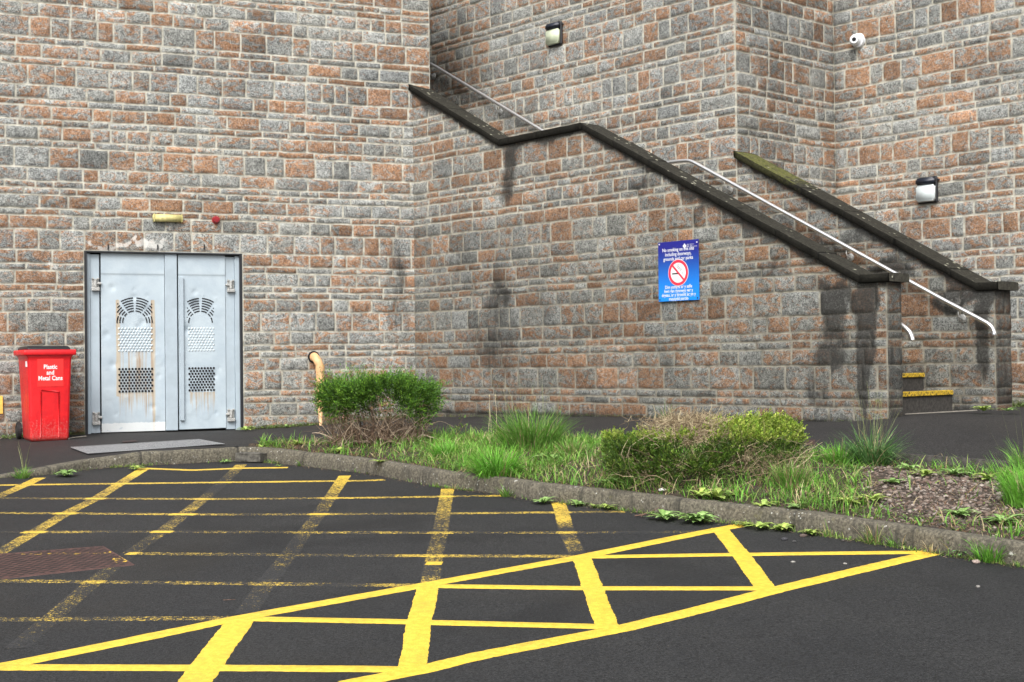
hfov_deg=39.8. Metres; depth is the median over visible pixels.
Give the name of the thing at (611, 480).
leafy weed
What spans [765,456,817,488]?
grass tuft
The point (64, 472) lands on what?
leafy weed
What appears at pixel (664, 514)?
leafy weed
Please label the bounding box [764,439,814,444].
manhole cover
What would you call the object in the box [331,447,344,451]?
leafy weed
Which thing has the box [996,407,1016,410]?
leafy weed
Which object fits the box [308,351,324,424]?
drain pipe
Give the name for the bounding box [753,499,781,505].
leafy weed
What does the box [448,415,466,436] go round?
sapling
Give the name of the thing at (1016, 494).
grass tuft
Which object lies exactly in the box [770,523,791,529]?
leafy weed
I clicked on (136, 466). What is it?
leafy weed
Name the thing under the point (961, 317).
handrail
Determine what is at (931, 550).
grass tuft
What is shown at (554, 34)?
bulkhead light
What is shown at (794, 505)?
leafy weed
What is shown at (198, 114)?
stone building
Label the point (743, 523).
leafy weed
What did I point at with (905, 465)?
leafy weed
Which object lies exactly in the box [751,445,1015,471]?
pavement edging
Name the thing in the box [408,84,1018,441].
stone staircase
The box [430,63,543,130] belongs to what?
handrail
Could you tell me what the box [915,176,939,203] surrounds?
bulkhead light
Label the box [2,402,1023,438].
wall foot moss
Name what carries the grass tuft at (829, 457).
on the planting bed
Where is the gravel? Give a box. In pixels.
[848,464,1023,537]
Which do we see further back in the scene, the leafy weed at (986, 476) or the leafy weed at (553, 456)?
the leafy weed at (553, 456)
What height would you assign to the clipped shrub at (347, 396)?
1.064 m
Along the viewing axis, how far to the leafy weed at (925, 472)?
9.77 m
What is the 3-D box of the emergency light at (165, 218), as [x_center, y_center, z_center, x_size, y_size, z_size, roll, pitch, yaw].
[-3.993,-1.425,16.392,0.340,0.094,0.092,0,-1,-23]
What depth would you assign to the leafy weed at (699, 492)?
9.94 m
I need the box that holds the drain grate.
[71,439,222,454]
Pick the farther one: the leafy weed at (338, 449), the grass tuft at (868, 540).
the leafy weed at (338, 449)
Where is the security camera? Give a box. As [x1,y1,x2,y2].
[849,33,865,47]
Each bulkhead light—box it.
[545,21,563,47]
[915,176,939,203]
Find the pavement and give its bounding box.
[0,407,1023,473]
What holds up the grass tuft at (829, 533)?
on the car park
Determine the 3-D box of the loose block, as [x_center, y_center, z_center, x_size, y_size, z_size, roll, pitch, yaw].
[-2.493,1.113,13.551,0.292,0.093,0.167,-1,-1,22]
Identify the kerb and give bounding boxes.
[0,447,1023,566]
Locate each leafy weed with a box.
[55,469,76,475]
[126,465,145,468]
[237,426,255,429]
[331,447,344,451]
[532,496,556,502]
[533,452,567,459]
[568,499,581,504]
[594,477,627,482]
[599,503,614,508]
[644,509,680,519]
[675,511,718,521]
[685,487,713,495]
[700,487,734,498]
[736,521,752,525]
[744,521,773,527]
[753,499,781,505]
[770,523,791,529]
[783,502,808,507]
[799,529,820,533]
[828,496,866,503]
[858,493,890,500]
[879,477,909,482]
[893,463,922,470]
[907,468,938,475]
[938,468,970,474]
[941,507,975,515]
[972,405,990,410]
[973,472,1001,479]
[978,514,1023,523]
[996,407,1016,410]
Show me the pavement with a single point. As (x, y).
(968, 434)
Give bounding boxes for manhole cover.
[0,546,133,578]
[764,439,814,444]
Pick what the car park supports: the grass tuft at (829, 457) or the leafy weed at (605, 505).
the leafy weed at (605, 505)
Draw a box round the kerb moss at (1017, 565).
[7,457,1023,567]
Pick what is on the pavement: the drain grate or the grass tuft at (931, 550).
the drain grate
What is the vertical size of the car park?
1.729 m
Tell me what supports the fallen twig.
on the car park
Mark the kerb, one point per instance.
(797, 519)
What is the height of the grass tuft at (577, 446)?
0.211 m
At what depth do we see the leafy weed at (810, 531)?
9.00 m
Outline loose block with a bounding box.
[235,452,266,461]
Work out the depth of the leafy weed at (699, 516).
9.50 m
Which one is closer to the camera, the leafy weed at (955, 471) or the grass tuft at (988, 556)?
the grass tuft at (988, 556)
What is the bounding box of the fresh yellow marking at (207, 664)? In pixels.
[0,524,938,681]
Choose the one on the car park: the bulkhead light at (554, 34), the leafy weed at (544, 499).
the leafy weed at (544, 499)
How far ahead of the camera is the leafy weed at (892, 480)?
9.64 m
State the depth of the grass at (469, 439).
10.65 m
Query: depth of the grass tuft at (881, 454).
10.41 m
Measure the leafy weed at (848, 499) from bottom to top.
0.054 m
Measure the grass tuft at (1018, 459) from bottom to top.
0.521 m
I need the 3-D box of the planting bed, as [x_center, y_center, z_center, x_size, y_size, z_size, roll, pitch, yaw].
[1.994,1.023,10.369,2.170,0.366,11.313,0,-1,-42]
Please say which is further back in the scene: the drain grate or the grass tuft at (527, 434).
the drain grate
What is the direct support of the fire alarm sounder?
attached to the stone building
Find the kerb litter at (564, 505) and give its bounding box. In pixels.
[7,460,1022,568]
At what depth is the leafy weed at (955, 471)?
9.82 m
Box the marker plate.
[0,396,2,413]
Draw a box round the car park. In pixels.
[0,461,1023,681]
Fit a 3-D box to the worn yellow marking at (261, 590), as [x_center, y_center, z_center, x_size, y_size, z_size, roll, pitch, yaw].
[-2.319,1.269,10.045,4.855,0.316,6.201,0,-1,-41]
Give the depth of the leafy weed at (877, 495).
9.27 m
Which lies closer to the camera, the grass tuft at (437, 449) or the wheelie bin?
the grass tuft at (437, 449)
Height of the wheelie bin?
1.024 m
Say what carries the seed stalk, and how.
on the pavement
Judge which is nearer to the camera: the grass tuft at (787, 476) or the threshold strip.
the grass tuft at (787, 476)
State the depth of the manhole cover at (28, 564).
8.37 m
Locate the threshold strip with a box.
[905,410,977,414]
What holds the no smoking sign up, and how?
attached to the stone staircase
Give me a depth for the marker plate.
15.65 m
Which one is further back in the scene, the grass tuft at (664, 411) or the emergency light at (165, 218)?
the emergency light at (165, 218)
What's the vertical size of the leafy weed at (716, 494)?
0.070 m
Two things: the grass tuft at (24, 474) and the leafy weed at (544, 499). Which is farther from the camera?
the grass tuft at (24, 474)
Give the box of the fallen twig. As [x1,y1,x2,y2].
[635,507,658,516]
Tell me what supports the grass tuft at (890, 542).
on the car park
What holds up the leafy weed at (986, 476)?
on the planting bed
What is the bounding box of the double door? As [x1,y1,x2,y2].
[84,244,243,449]
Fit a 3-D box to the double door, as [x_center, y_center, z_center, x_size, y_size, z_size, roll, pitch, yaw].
[-4.074,0.077,16.522,1.806,2.409,0.328,0,-1,-23]
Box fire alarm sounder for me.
[212,216,219,223]
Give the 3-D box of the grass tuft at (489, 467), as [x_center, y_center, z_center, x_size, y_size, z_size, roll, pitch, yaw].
[-0.118,0.943,11.326,0.869,0.400,0.851,-1,-1,0]
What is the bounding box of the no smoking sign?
[658,239,698,301]
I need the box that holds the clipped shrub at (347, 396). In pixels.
[303,362,452,447]
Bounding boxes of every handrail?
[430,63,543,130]
[667,159,996,334]
[902,323,914,340]
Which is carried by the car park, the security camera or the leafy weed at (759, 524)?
the leafy weed at (759, 524)
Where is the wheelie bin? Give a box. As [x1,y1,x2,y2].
[13,346,75,440]
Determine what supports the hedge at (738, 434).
on the planting bed
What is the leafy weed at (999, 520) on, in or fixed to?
on the planting bed
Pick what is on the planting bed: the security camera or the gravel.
the gravel
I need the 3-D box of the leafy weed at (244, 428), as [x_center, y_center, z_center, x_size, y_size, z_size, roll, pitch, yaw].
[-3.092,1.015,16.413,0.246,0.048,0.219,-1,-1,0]
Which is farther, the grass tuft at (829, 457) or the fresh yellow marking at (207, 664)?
the grass tuft at (829, 457)
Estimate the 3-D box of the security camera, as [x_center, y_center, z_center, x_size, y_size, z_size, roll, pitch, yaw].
[4.010,-3.522,16.519,0.182,0.176,0.176,0,-1,-42]
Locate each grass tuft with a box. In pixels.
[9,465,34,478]
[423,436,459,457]
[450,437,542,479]
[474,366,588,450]
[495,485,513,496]
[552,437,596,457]
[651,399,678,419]
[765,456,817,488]
[812,439,855,464]
[817,518,839,537]
[826,384,927,466]
[852,522,884,544]
[882,531,906,547]
[920,542,937,552]
[955,531,1009,562]
[980,410,1023,507]
[1000,410,1023,472]
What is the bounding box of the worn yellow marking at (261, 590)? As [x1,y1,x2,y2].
[0,464,694,648]
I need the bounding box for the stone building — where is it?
[0,0,1023,449]
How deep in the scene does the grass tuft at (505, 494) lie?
10.93 m
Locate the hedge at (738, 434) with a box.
[590,403,839,491]
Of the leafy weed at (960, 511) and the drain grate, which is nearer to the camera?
the leafy weed at (960, 511)
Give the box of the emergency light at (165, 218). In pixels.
[152,213,182,222]
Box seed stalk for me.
[19,443,30,469]
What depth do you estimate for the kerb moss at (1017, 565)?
9.36 m
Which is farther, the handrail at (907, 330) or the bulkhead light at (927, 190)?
the bulkhead light at (927, 190)
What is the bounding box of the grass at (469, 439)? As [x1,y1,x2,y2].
[258,424,1023,538]
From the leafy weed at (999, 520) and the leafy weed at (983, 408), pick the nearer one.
the leafy weed at (999, 520)
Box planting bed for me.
[248,439,1023,540]

